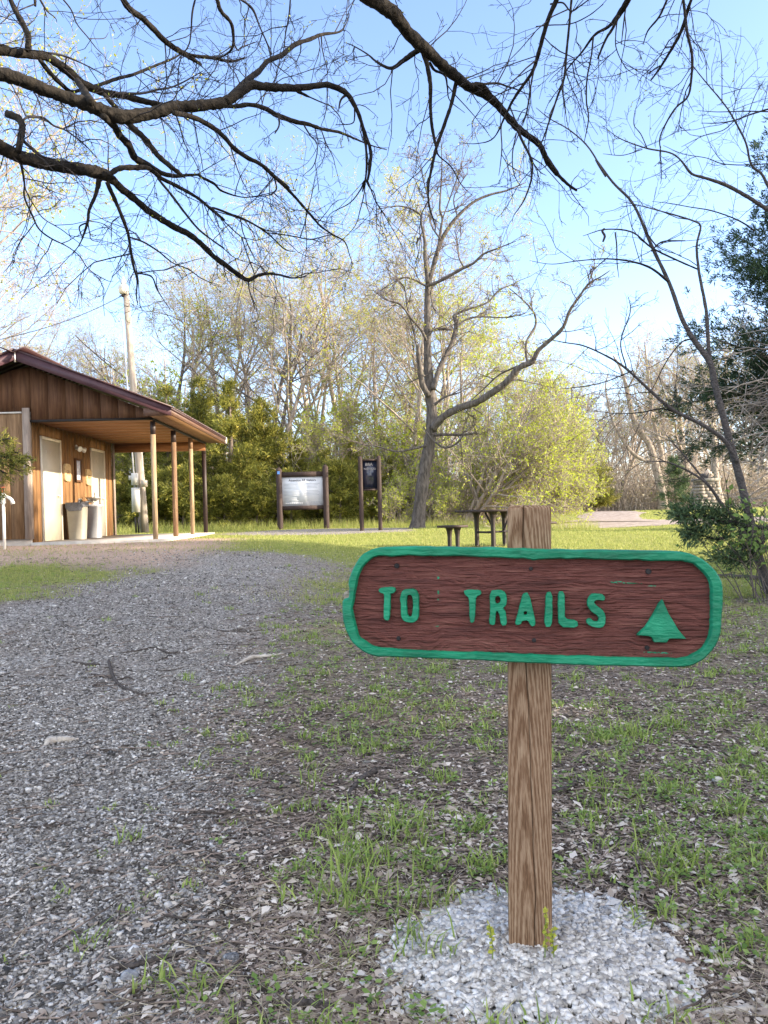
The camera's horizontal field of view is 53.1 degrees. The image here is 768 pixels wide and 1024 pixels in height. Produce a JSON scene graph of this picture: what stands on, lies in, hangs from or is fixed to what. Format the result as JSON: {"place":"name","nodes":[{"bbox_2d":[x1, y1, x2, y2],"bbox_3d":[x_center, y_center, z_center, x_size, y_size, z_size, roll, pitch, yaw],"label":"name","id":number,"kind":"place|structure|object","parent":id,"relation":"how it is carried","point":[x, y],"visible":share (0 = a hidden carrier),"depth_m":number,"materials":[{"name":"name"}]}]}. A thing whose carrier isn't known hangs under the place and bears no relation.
{"place":"outdoors","nodes":[
{"label":"outdoors","id":0,"kind":"place"},
{"bbox_2d":[0,506,767,1023],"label":"ground","id":1,"kind":"structure","parent":0,"point":[204,562],"depth_m":4.33,"materials":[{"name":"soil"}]},
{"bbox_2d":[0,426,37,502],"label":"cedar sapling","id":2,"kind":"object","parent":1,"relation":"on","point":[13,458],"visible":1,"depth_m":12.29,"materials":[{"name":"green plant"}]},
{"bbox_2d":[0,137,64,358],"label":"bare tree","id":3,"kind":"object","parent":1,"relation":"on","point":[11,301],"visible":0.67,"depth_m":30.95,"materials":[{"name":"beige plant"}]},
{"bbox_2d":[2,267,101,377],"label":"bare tree","id":4,"kind":"object","parent":1,"relation":"on","point":[53,324],"visible":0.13,"depth_m":41.53,"materials":[{"name":"beige plant"}]},
{"bbox_2d":[0,0,104,326],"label":"budding tree","id":5,"kind":"object","parent":1,"relation":"on","point":[7,188],"visible":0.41,"depth_m":20.50,"materials":[{"name":"brown plant"}]},
{"bbox_2d":[0,229,120,378],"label":"bare tree","id":6,"kind":"object","parent":1,"relation":"on","point":[49,293],"visible":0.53,"depth_m":34.90,"materials":[{"name":"beige plant"}]},
{"bbox_2d":[32,298,151,526],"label":"bare tree","id":7,"kind":"object","parent":1,"relation":"on","point":[94,329],"visible":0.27,"depth_m":42.19,"materials":[{"name":"beige plant"}]},
{"bbox_2d":[0,0,201,334],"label":"budding tree","id":8,"kind":"object","parent":1,"relation":"on","point":[38,203],"visible":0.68,"depth_m":15.73,"materials":[{"name":"beige plant"}]},
{"bbox_2d":[0,346,226,545],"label":"restroom building","id":9,"kind":"structure","parent":1,"relation":"on","point":[63,424],"depth_m":15.09,"materials":[{"name":"wood"}]},
{"bbox_2d":[40,436,63,541],"bbox_3d":[-6.741,-0.459,15.665,0.080,2.089,1.030,-2,0,-2],"label":"door","id":10,"kind":"structure","parent":9,"relation":"in","point":[50,448],"depth_m":15.66,"materials":[{"name":"metal"}]},
{"bbox_2d":[65,502,88,539],"bbox_3d":[-6.498,0.189,16.308,0.417,0.782,0.420,-1,0,-2],"label":"trash can","id":11,"kind":"object","parent":9,"relation":"on","point":[77,514],"visible":1,"depth_m":16.15,"materials":[{"name":"beige plastic"}]},
{"bbox_2d":[87,504,102,537],"bbox_3d":[-6.531,0.206,17.258,0.380,0.750,0.380,-1,0,-2],"label":"trash can","id":12,"kind":"object","parent":9,"relation":"on","point":[94,521],"visible":0.64,"depth_m":17.10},
{"bbox_2d":[90,448,106,535],"bbox_3d":[-6.839,-0.457,18.488,0.080,2.089,0.980,-2,0,-2],"label":"door","id":13,"kind":"structure","parent":9,"relation":"in","point":[97,457],"depth_m":18.63,"materials":[{"name":"metal"}]},
{"bbox_2d":[58,276,181,405],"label":"bare tree","id":14,"kind":"object","parent":1,"relation":"on","point":[96,339],"visible":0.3,"depth_m":40.16,"materials":[{"name":"beige plant"}]},
{"bbox_2d":[66,336,175,462],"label":"bare tree","id":15,"kind":"object","parent":1,"relation":"on","point":[107,376],"visible":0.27,"depth_m":31.51,"materials":[{"name":"beige plant"}]},
{"bbox_2d":[112,469,138,530],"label":"cedar tree","id":16,"kind":"object","parent":1,"relation":"on","point":[121,506],"visible":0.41,"depth_m":27.25,"materials":[{"name":"green plant"}]},
{"bbox_2d":[118,277,148,532],"bbox_3d":[-7.601,-3.094,23.392,0.802,8.126,0.485,-2,0,0],"label":"utility pole","id":17,"kind":"object","parent":1,"relation":"on","point":[139,499],"visible":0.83,"depth_m":23.39,"materials":[{"name":"grey wood"}]},
{"bbox_2d":[48,217,260,520],"bbox_3d":[-10.286,-6.559,35.293,9.776,14.853,6.467,-1,0,-15],"label":"bare tree","id":18,"kind":"object","parent":1,"relation":"on","point":[183,365],"visible":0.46,"depth_m":34.94,"materials":[{"name":"beige plant"}]},
{"bbox_2d":[83,310,226,416],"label":"bare tree","id":19,"kind":"object","parent":1,"relation":"on","point":[157,355],"visible":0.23,"depth_m":45.36,"materials":[{"name":"beige plant"}]},
{"bbox_2d":[122,467,188,528],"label":"cedar tree","id":20,"kind":"object","parent":1,"relation":"on","point":[160,507],"visible":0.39,"depth_m":26.69,"materials":[{"name":"green plant"}]},
{"bbox_2d":[103,359,228,522],"bbox_3d":[-9.502,-2.470,33.345,4.579,7.601,8.800,-1,0,12],"label":"leafy bush","id":21,"kind":"object","parent":1,"relation":"on","point":[158,383],"visible":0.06,"depth_m":31.46,"materials":[{"name":"green plant"}]},
{"bbox_2d":[116,384,222,528],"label":"cedar tree","id":22,"kind":"object","parent":1,"relation":"on","point":[166,392],"visible":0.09,"depth_m":28.05,"materials":[{"name":"green plant"}]},
{"bbox_2d":[148,463,202,528],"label":"cedar tree","id":23,"kind":"object","parent":1,"relation":"on","point":[182,504],"visible":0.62,"depth_m":26.56,"materials":[{"name":"green plant"}]},
{"bbox_2d":[103,294,253,461],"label":"bare tree","id":24,"kind":"object","parent":1,"relation":"on","point":[210,312],"visible":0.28,"depth_m":34.94,"materials":[{"name":"beige plant"}]},
{"bbox_2d":[147,374,243,527],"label":"cedar tree","id":25,"kind":"object","parent":1,"relation":"on","point":[199,409],"visible":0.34,"depth_m":28.53,"materials":[{"name":"green plant"}]},
{"bbox_2d":[132,267,266,524],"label":"bare tree","id":26,"kind":"object","parent":1,"relation":"on","point":[193,336],"visible":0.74,"depth_m":33.17,"materials":[{"name":"beige plant"}]},
{"bbox_2d":[110,208,295,454],"bbox_3d":[-7.917,-5.924,34.785,8.091,13.506,6.154,-1,0,27],"label":"bare tree","id":27,"kind":"object","parent":1,"relation":"on","point":[211,356],"visible":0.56,"depth_m":34.91,"materials":[{"name":"beige plant"}]},
{"bbox_2d":[132,229,277,524],"bbox_3d":[-9.199,-6.247,38.423,6.240,14.265,8.803,-1,0,29],"label":"bare tree","id":28,"kind":"object","parent":1,"relation":"on","point":[177,256],"visible":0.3,"depth_m":38.20,"materials":[{"name":"beige plant"}]},
{"bbox_2d":[171,472,254,527],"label":"cedar tree","id":29,"kind":"object","parent":1,"relation":"on","point":[221,494],"visible":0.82,"depth_m":26.70,"materials":[{"name":"green plant"}]},
{"bbox_2d":[0,0,430,334],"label":"overhanging tree","id":30,"kind":"object","parent":1,"relation":"on","point":[113,115],"visible":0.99,"depth_m":5.89,"materials":[{"name":"brown plant"}]},
{"bbox_2d":[167,376,273,527],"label":"cedar tree","id":31,"kind":"object","parent":1,"relation":"on","point":[229,427],"visible":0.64,"depth_m":27.57,"materials":[{"name":"green plant"}]},
{"bbox_2d":[163,257,291,481],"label":"bare tree","id":32,"kind":"object","parent":1,"relation":"on","point":[227,326],"visible":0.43,"depth_m":35.08,"materials":[{"name":"beige plant"}]},
{"bbox_2d":[175,248,308,483],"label":"bare tree","id":33,"kind":"object","parent":1,"relation":"on","point":[236,370],"visible":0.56,"depth_m":34.00,"materials":[{"name":"beige plant"}]},
{"bbox_2d":[218,480,276,528],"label":"cedar tree","id":34,"kind":"object","parent":1,"relation":"on","point":[252,509],"visible":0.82,"depth_m":26.82,"materials":[{"name":"green plant"}]},
{"bbox_2d":[145,231,366,523],"bbox_3d":[-4.948,-5.954,32.718,9.291,13.385,6.147,-1,0,12],"label":"bare tree","id":35,"kind":"object","parent":1,"relation":"on","point":[283,373],"visible":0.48,"depth_m":32.09,"materials":[{"name":"brown plant"}]},
{"bbox_2d":[198,322,339,449],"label":"bare tree","id":36,"kind":"object","parent":1,"relation":"on","point":[263,382],"visible":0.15,"depth_m":40.44,"materials":[{"name":"beige plant"}]},
{"bbox_2d":[235,394,306,526],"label":"cedar tree","id":37,"kind":"object","parent":1,"relation":"on","point":[260,417],"visible":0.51,"depth_m":28.66,"materials":[{"name":"green plant"}]},
{"bbox_2d":[205,251,358,522],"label":"bare tree","id":38,"kind":"object","parent":1,"relation":"on","point":[289,388],"visible":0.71,"depth_m":30.56,"materials":[{"name":"beige plant"}]},
{"bbox_2d":[259,467,315,526],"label":"cedar tree","id":39,"kind":"object","parent":1,"relation":"on","point":[296,514],"visible":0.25,"depth_m":27.21,"materials":[{"name":"green plant"}]},
{"bbox_2d":[211,242,371,523],"bbox_3d":[-3.995,-5.645,35.322,7.662,12.704,5.828,-2,0,-10],"label":"bare tree","id":40,"kind":"object","parent":1,"relation":"on","point":[290,394],"visible":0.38,"depth_m":35.58,"materials":[{"name":"beige plant"}]},
{"bbox_2d":[227,223,362,519],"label":"bare tree","id":41,"kind":"object","parent":1,"relation":"on","point":[306,402],"visible":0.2,"depth_m":46.37,"materials":[{"name":"beige plant"}]},
{"bbox_2d":[269,438,322,517],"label":"cedar tree","id":42,"kind":"object","parent":1,"relation":"on","point":[290,463],"visible":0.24,"depth_m":29.31,"materials":[{"name":"green plant"}]},
{"bbox_2d":[276,465,329,529],"bbox_3d":[-2.586,-0.424,24.498,1.648,2.130,0.174,-2,0,0],"label":"notice board","id":43,"kind":"object","parent":1,"relation":"on","point":[302,490],"visible":1,"depth_m":24.48,"materials":[{"name":"white"}]},
{"bbox_2d":[226,383,388,516],"bbox_3d":[-3.020,-2.150,32.491,7.873,6.451,4.097,-2,0,1],"label":"leafy bush","id":44,"kind":"object","parent":1,"relation":"on","point":[336,409],"visible":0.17,"depth_m":32.20,"materials":[{"name":"green plant"}]},
{"bbox_2d":[218,263,407,439],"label":"bare tree","id":45,"kind":"object","parent":1,"relation":"on","point":[308,394],"visible":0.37,"depth_m":34.18,"materials":[{"name":"beige plant"}]},
{"bbox_2d":[285,446,345,525],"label":"cedar tree","id":46,"kind":"object","parent":1,"relation":"on","point":[323,456],"visible":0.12,"depth_m":28.37,"materials":[{"name":"green plant"}]},
{"bbox_2d":[164,127,482,479],"bbox_3d":[-2.368,-7.277,31.465,12.727,15.974,10.439,-1,0,-23],"label":"budding tree","id":47,"kind":"object","parent":1,"relation":"on","point":[303,383],"visible":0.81,"depth_m":30.34,"materials":[{"name":"beige plant"}]},
{"bbox_2d":[272,397,381,520],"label":"leafy tree","id":48,"kind":"object","parent":1,"relation":"on","point":[302,424],"visible":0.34,"depth_m":30.28,"materials":[{"name":"green plant"}]},
{"bbox_2d":[113,430,549,527],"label":"undergrowth","id":49,"kind":"object","parent":1,"relation":"on","point":[429,514],"depth_m":28.67,"materials":[{"name":"green plant"}]},
{"bbox_2d":[290,336,378,455],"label":"bare tree","id":50,"kind":"object","parent":1,"relation":"on","point":[346,378],"visible":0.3,"depth_m":33.15,"materials":[{"name":"beige plant"}]},
{"bbox_2d":[259,219,411,520],"bbox_3d":[-2.457,-6.642,37.947,8.477,14.662,6.010,-1,0,1],"label":"bare tree","id":51,"kind":"object","parent":1,"relation":"on","point":[335,254],"visible":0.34,"depth_m":37.60,"materials":[{"name":"beige plant"}]},
{"bbox_2d":[261,218,410,432],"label":"bare tree","id":52,"kind":"object","parent":1,"relation":"on","point":[364,369],"visible":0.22,"depth_m":40.52,"materials":[{"name":"beige plant"}]},
{"bbox_2d":[306,457,371,525],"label":"cedar tree","id":53,"kind":"object","parent":1,"relation":"on","point":[344,499],"visible":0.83,"depth_m":26.79,"materials":[{"name":"green plant"}]},
{"bbox_2d":[113,515,599,532],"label":"rough grass","id":54,"kind":"structure","parent":1,"relation":"on","point":[558,526],"depth_m":25.15,"materials":[{"name":"green plant"}]},
{"bbox_2d":[358,455,382,530],"bbox_3d":[-0.376,-0.470,21.201,0.627,2.160,0.118,-2,0,0],"label":"notice case","id":55,"kind":"object","parent":1,"relation":"on","point":[369,474],"visible":0.98,"depth_m":21.14,"materials":[{"name":"brown wood"}]},
{"bbox_2d":[351,478,393,524],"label":"cedar tree","id":56,"kind":"object","parent":1,"relation":"on","point":[371,495],"visible":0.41,"depth_m":27.21,"materials":[{"name":"green plant"}]},
{"bbox_2d":[324,245,434,519],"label":"bare tree","id":57,"kind":"object","parent":1,"relation":"on","point":[373,366],"visible":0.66,"depth_m":31.07,"materials":[{"name":"brown plant"}]},
{"bbox_2d":[0,546,767,1023],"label":"gravel stones","id":58,"kind":"object","parent":1,"relation":"on","point":[78,902],"visible":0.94,"depth_m":2.52,"materials":[{"name":"grey gravel"}]},
{"bbox_2d":[0,556,767,1023],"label":"bark chips","id":59,"kind":"object","parent":1,"relation":"on","point":[302,818],"visible":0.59,"depth_m":2.32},
{"bbox_2d":[0,547,767,1023],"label":"dry leaves","id":60,"kind":"object","parent":1,"relation":"on","point":[262,911],"visible":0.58,"depth_m":2.00,"materials":[{"name":"brown plant"}]},
{"bbox_2d":[0,557,767,1023],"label":"grass tufts","id":61,"kind":"object","parent":1,"relation":"on","point":[474,827],"visible":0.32,"depth_m":2.30,"materials":[{"name":"green plant"}]},
{"bbox_2d":[0,565,767,1023],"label":"ground weeds","id":62,"kind":"object","parent":1,"relation":"on","point":[636,885],"visible":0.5,"depth_m":2.33,"materials":[{"name":"green plant"}]},
{"bbox_2d":[0,543,767,1023],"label":"fallen twigs","id":63,"kind":"object","parent":1,"relation":"on","point":[124,747],"visible":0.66,"depth_m":2.20,"materials":[{"name":"brown wood"}]},
{"bbox_2d":[319,372,459,522],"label":"leafy tree","id":64,"kind":"object","parent":1,"relation":"on","point":[368,420],"visible":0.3,"depth_m":31.29,"materials":[{"name":"green plant"}]},
{"bbox_2d":[363,468,417,523],"bbox_3d":[0.451,-0.418,26.343,1.446,2.222,2.779,-1,0,31],"label":"leafy bush","id":65,"kind":"object","parent":1,"relation":"on","point":[397,495],"visible":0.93,"depth_m":26.34,"materials":[{"name":"green plant"}]},
{"bbox_2d":[375,456,414,523],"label":"cedar tree","id":66,"kind":"object","parent":1,"relation":"on","point":[390,461],"visible":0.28,"depth_m":29.17,"materials":[{"name":"green plant"}]},
{"bbox_2d":[290,276,516,521],"bbox_3d":[0.679,-4.321,29.871,8.834,10.043,4.496,-1,0,-11],"label":"bare tree","id":67,"kind":"object","parent":1,"relation":"on","point":[419,392],"visible":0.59,"depth_m":29.88,"materials":[{"name":"brown plant"}]},
{"bbox_2d":[358,298,464,516],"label":"bare tree","id":68,"kind":"object","parent":1,"relation":"on","point":[406,366],"visible":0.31,"depth_m":32.16,"materials":[{"name":"beige plant"}]},
{"bbox_2d":[366,409,465,522],"bbox_3d":[1.003,-1.642,30.035,3.133,5.121,6.021,-2,0,-27],"label":"leafy bush","id":69,"kind":"object","parent":1,"relation":"on","point":[416,461],"visible":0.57,"depth_m":29.71,"materials":[{"name":"green plant"}]},
{"bbox_2d":[77,355,767,506],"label":"woods","id":70,"kind":"object","parent":1,"relation":"on","point":[664,447],"visible":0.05,"depth_m":94.29,"materials":[{"name":"beige plant"}]},
{"bbox_2d":[326,246,529,484],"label":"bare tree","id":71,"kind":"object","parent":1,"relation":"on","point":[445,338],"visible":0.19,"depth_m":40.71,"materials":[{"name":"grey plant"}]},
{"bbox_2d":[361,216,502,460],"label":"bare tree","id":72,"kind":"object","parent":1,"relation":"on","point":[443,313],"visible":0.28,"depth_m":35.60,"materials":[{"name":"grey plant"}]},
{"bbox_2d":[371,276,515,512],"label":"bare tree","id":73,"kind":"object","parent":1,"relation":"on","point":[442,295],"visible":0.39,"depth_m":31.55,"materials":[{"name":"beige plant"}]},
{"bbox_2d":[426,471,467,524],"bbox_3d":[2.249,-0.406,26.869,1.494,2.207,2.871,-2,0,19],"label":"leafy bush","id":74,"kind":"object","parent":1,"relation":"on","point":[450,498],"visible":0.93,"depth_m":26.79,"materials":[{"name":"green plant"}]},
{"bbox_2d":[160,419,767,522],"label":"undergrowth","id":75,"kind":"object","parent":1,"relation":"on","point":[651,506],"depth_m":62.26,"materials":[{"name":"plant"}]},
{"bbox_2d":[309,120,627,528],"bbox_3d":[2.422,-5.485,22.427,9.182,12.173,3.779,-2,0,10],"label":"bare tree","id":76,"kind":"object","parent":1,"relation":"on","point":[428,381],"visible":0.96,"depth_m":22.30,"materials":[{"name":"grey plant"}]},
{"bbox_2d":[400,269,541,518],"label":"bare tree","id":77,"kind":"object","parent":1,"relation":"on","point":[465,352],"visible":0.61,"depth_m":30.02,"materials":[{"name":"beige plant"}]},
{"bbox_2d":[454,449,520,523],"bbox_3d":[3.588,-0.829,28.010,1.928,3.228,3.705,-1,0,-24],"label":"leafy bush","id":78,"kind":"object","parent":1,"relation":"on","point":[484,484],"visible":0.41,"depth_m":27.72,"materials":[{"name":"green plant"}]},
{"bbox_2d":[437,509,556,546],"bbox_3d":[2.329,0.321,15.600,2.700,0.754,0.792,-2,0,-31],"label":"picnic table","id":79,"kind":"object","parent":1,"relation":"on","point":[476,515],"visible":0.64,"depth_m":15.18,"materials":[{"name":"brown wood"}]},
{"bbox_2d":[417,323,596,526],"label":"leafy tree","id":80,"kind":"object","parent":1,"relation":"on","point":[540,434],"visible":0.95,"depth_m":26.31,"materials":[{"name":"green plant"}]},
{"bbox_2d":[303,0,727,274],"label":"overhanging tree","id":81,"kind":"object","parent":1,"relation":"on","point":[394,13],"visible":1,"depth_m":5.39,"materials":[{"name":"brown plant"}]},
{"bbox_2d":[460,360,602,523],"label":"leafy tree","id":82,"kind":"object","parent":1,"relation":"on","point":[573,508],"visible":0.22,"depth_m":29.07,"materials":[{"name":"green plant"}]},
{"bbox_2d":[334,870,755,1023],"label":"white gravel","id":83,"kind":"structure","parent":1,"relation":"on","point":[606,957],"depth_m":1.56,"materials":[{"name":"white gravel"}]},
{"bbox_2d":[486,907,558,958],"bbox_3d":[0.277,0.846,1.541,0.146,0.095,0.027,-2,0,0],"label":"weed stalk","id":84,"kind":"object","parent":83,"relation":"on","point":[544,932],"visible":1,"depth_m":1.54,"materials":[{"name":"green plant"}]},
{"bbox_2d":[342,505,722,949],"bbox_3d":[0.307,0.508,1.635,0.772,1.047,0.143,-2,0,8],"label":"trail sign","id":85,"kind":"object","parent":83,"relation":"in","point":[529,605],"visible":0.99,"depth_m":1.59,"materials":[{"name":"brown paint"}]},
{"bbox_2d":[524,401,611,521],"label":"leafy tree","id":86,"kind":"object","parent":1,"relation":"on","point":[593,489],"visible":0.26,"depth_m":30.24,"materials":[{"name":"green plant"}]},
{"bbox_2d":[561,452,622,511],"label":"leafy bush","id":87,"kind":"object","parent":1,"relation":"on","point":[606,500],"visible":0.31,"depth_m":56.33,"materials":[{"name":"green plant"}]},
{"bbox_2d":[548,368,644,511],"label":"oak tree","id":88,"kind":"object","parent":1,"relation":"on","point":[592,409],"visible":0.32,"depth_m":60.19,"materials":[{"name":"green plant"}]},
{"bbox_2d":[576,316,682,509],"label":"oak tree","id":89,"kind":"object","parent":1,"relation":"on","point":[656,467],"visible":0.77,"depth_m":59.81,"materials":[{"name":"beige plant"}]},
{"bbox_2d":[513,108,767,594],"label":"sapling","id":90,"kind":"object","parent":1,"relation":"on","point":[727,440],"visible":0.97,"depth_m":6.71,"materials":[{"name":"brown plant"}]},
{"bbox_2d":[597,349,687,510],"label":"bare tree","id":91,"kind":"object","parent":1,"relation":"on","point":[635,450],"visible":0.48,"depth_m":62.12,"materials":[{"name":"brown plant"}]},
{"bbox_2d":[624,335,706,502],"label":"oak tree","id":92,"kind":"object","parent":1,"relation":"on","point":[677,420],"visible":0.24,"depth_m":65.08,"materials":[{"name":"brown plant"}]},
{"bbox_2d":[652,454,692,508],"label":"cedar tree","id":93,"kind":"object","parent":1,"relation":"on","point":[678,487],"visible":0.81,"depth_m":53.88,"materials":[{"name":"green plant"}]},
{"bbox_2d":[595,26,767,235],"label":"overhanging tree","id":94,"kind":"object","parent":1,"relation":"on","point":[746,196],"visible":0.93,"depth_m":6.99,"materials":[{"name":"brown plant"}]},
{"bbox_2d":[609,334,759,504],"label":"oak tree","id":95,"kind":"object","parent":1,"relation":"on","point":[715,468],"visible":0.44,"depth_m":57.08,"materials":[{"name":"beige plant"}]},
{"bbox_2d":[628,116,767,530],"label":"cedar","id":96,"kind":"object","parent":1,"relation":"on","point":[755,271],"visible":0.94,"depth_m":11.11,"materials":[{"name":"green plant"}]},
{"bbox_2d":[644,286,764,429],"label":"bare tree","id":97,"kind":"object","parent":1,"relation":"on","point":[684,393],"visible":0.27,"depth_m":64.08,"materials":[{"name":"brown plant"}]},
{"bbox_2d":[690,478,723,507],"bbox_3d":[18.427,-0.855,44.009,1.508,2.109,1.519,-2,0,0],"label":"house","id":98,"kind":"structure","parent":1,"relation":"on","point":[700,488],"depth_m":43.42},
{"bbox_2d":[654,491,767,581],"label":"cedar sapling","id":99,"kind":"object","parent":1,"relation":"on","point":[683,515],"visible":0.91,"depth_m":6.75,"materials":[{"name":"green plant"}]},
{"bbox_2d":[675,477,767,604],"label":"leafy shrub","id":100,"kind":"object","parent":1,"relation":"on","point":[763,548],"visible":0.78,"depth_m":6.75,"materials":[{"name":"green plant"}]},
{"bbox_2d":[0,507,767,605],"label":"lawn grass","id":101,"kind":"structure","parent":0,"point":[651,529],"depth_m":14.36,"materials":[{"name":"green plant"}]},
{"bbox_2d":[0,0,767,506],"label":"sky","id":102,"kind":"structure","parent":0,"point":[367,27],"materials":[{"name":"blue"}]},
{"bbox_2d":[565,511,653,521],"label":"gravel drive","id":103,"kind":"structure","parent":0,"point":[615,515],"depth_m":40.17,"materials":[{"name":"beige gravel"}]},
{"bbox_2d":[552,516,767,528],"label":"gravel road","id":104,"kind":"structure","parent":0,"point":[610,524],"depth_m":27.87,"materials":[{"name":"beige gravel"}]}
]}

